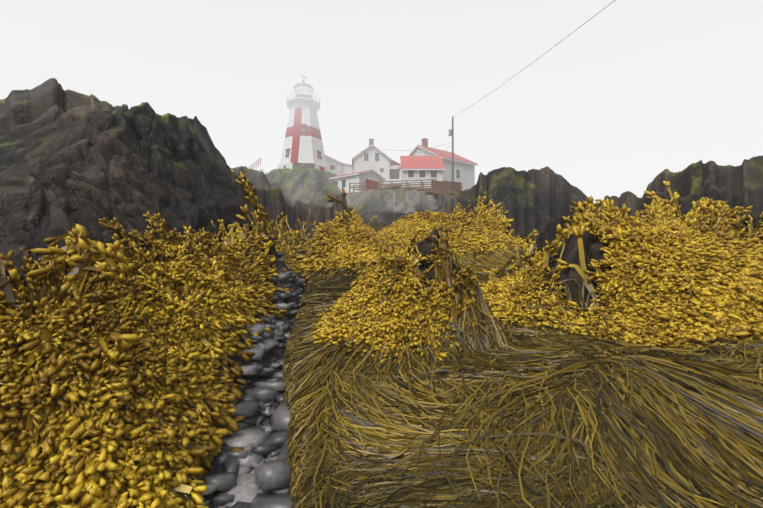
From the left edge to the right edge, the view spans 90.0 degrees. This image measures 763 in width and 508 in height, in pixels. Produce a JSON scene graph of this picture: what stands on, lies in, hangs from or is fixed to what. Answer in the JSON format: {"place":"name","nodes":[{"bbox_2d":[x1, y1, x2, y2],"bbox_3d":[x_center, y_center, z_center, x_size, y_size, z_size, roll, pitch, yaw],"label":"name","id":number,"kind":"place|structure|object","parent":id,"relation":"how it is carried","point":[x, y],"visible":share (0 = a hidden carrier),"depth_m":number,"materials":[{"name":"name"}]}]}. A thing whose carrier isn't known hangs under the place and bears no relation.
{"place":"outdoors","nodes":[
{"label":"outdoors","id":0,"kind":"place"},
{"bbox_2d":[0,78,762,507],"bbox_3d":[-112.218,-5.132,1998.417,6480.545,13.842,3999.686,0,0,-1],"label":"terrain","id":1,"kind":"structure","parent":0,"point":[68,160],"depth_m":5.32,"materials":[{"name":"grey stone"}]},
{"bbox_2d":[249,158,262,170],"bbox_3d":[-17.090,-10.894,56.852,5.219,6.823,0.350,0,0,-1],"label":"railing","id":2,"kind":"object","parent":1,"relation":"on","point":[258,165],"visible":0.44,"depth_m":56.68,"materials":[{"name":"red metal"}]},
{"bbox_2d":[199,229,314,507],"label":"gully stones","id":3,"kind":"object","parent":1,"relation":"on","point":[253,475],"visible":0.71,"depth_m":2.44,"materials":[{"name":"grey stone"}]},
{"bbox_2d":[277,74,328,171],"bbox_3d":[-11.796,-19.403,57.774,7.483,15.500,7.483,0,0,-12],"label":"lighthouse","id":4,"kind":"object","parent":1,"relation":"on","point":[303,148],"visible":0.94,"depth_m":55.58,"materials":[{"name":"white paint"}]},
{"bbox_2d":[325,155,353,175],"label":"house","id":5,"kind":"structure","parent":1,"relation":"on","point":[337,167],"depth_m":62.86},
{"bbox_2d":[329,169,384,192],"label":"shed","id":6,"kind":"structure","parent":1,"relation":"on","point":[345,180],"depth_m":51.38,"materials":[{"name":"white wood"}]},
{"bbox_2d":[352,139,400,184],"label":"keepers house","id":7,"kind":"structure","parent":1,"relation":"on","point":[377,160],"depth_m":59.33,"materials":[{"name":"white painted wood"},{"name":"red metal"},{"name":"glass"}]},
{"bbox_2d":[0,169,762,507],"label":"bladder wrack fronds","id":8,"kind":"object","parent":1,"relation":"on","point":[82,339],"visible":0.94,"depth_m":3.14,"materials":[{"name":"yellow plant"}]},
{"bbox_2d":[47,205,762,507],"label":"knotted wrack strands","id":9,"kind":"object","parent":1,"relation":"on","point":[668,459],"visible":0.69,"depth_m":2.14},
{"bbox_2d":[34,215,762,507],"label":"knotted wrack branchlets","id":10,"kind":"object","parent":9,"relation":"on","point":[611,369],"visible":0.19,"depth_m":2.36,"materials":[{"name":"plant"}]},
{"bbox_2d":[349,179,461,205],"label":"wooden walkway","id":11,"kind":"structure","parent":1,"relation":"on","point":[446,188],"depth_m":44.62,"materials":[{"name":"brown wood"}]},
{"bbox_2d":[400,156,444,189],"bbox_3d":[5.371,-9.777,50.746,5.730,7.388,3.287,0,0,-1],"label":"annex","id":12,"kind":"object","parent":1,"relation":"on","point":[421,167],"visible":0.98,"depth_m":49.53,"materials":[{"name":"red metal"}]},
{"bbox_2d":[397,138,477,190],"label":"house","id":13,"kind":"structure","parent":1,"relation":"on","point":[464,171],"depth_m":54.80,"materials":[{"name":"white painted wood"},{"name":"red metal"}]},
{"bbox_2d":[449,116,453,181],"bbox_3d":[8.616,-11.773,47.144,0.670,10.580,0.725,0,0,-1],"label":"utility pole","id":14,"kind":"object","parent":1,"relation":"on","point":[451,132],"visible":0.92,"depth_m":47.05,"materials":[{"name":"brown wood"}]},
{"bbox_2d":[391,0,614,151],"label":"power lines","id":15,"kind":"object","parent":14,"relation":"attached to","point":[521,70],"visible":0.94,"depth_m":26.38,"materials":[{"name":"black metal"}]},
{"bbox_2d":[0,0,762,202],"label":"sky","id":16,"kind":"structure","parent":0,"point":[642,89],"materials":[{"name":"white"}]}
]}

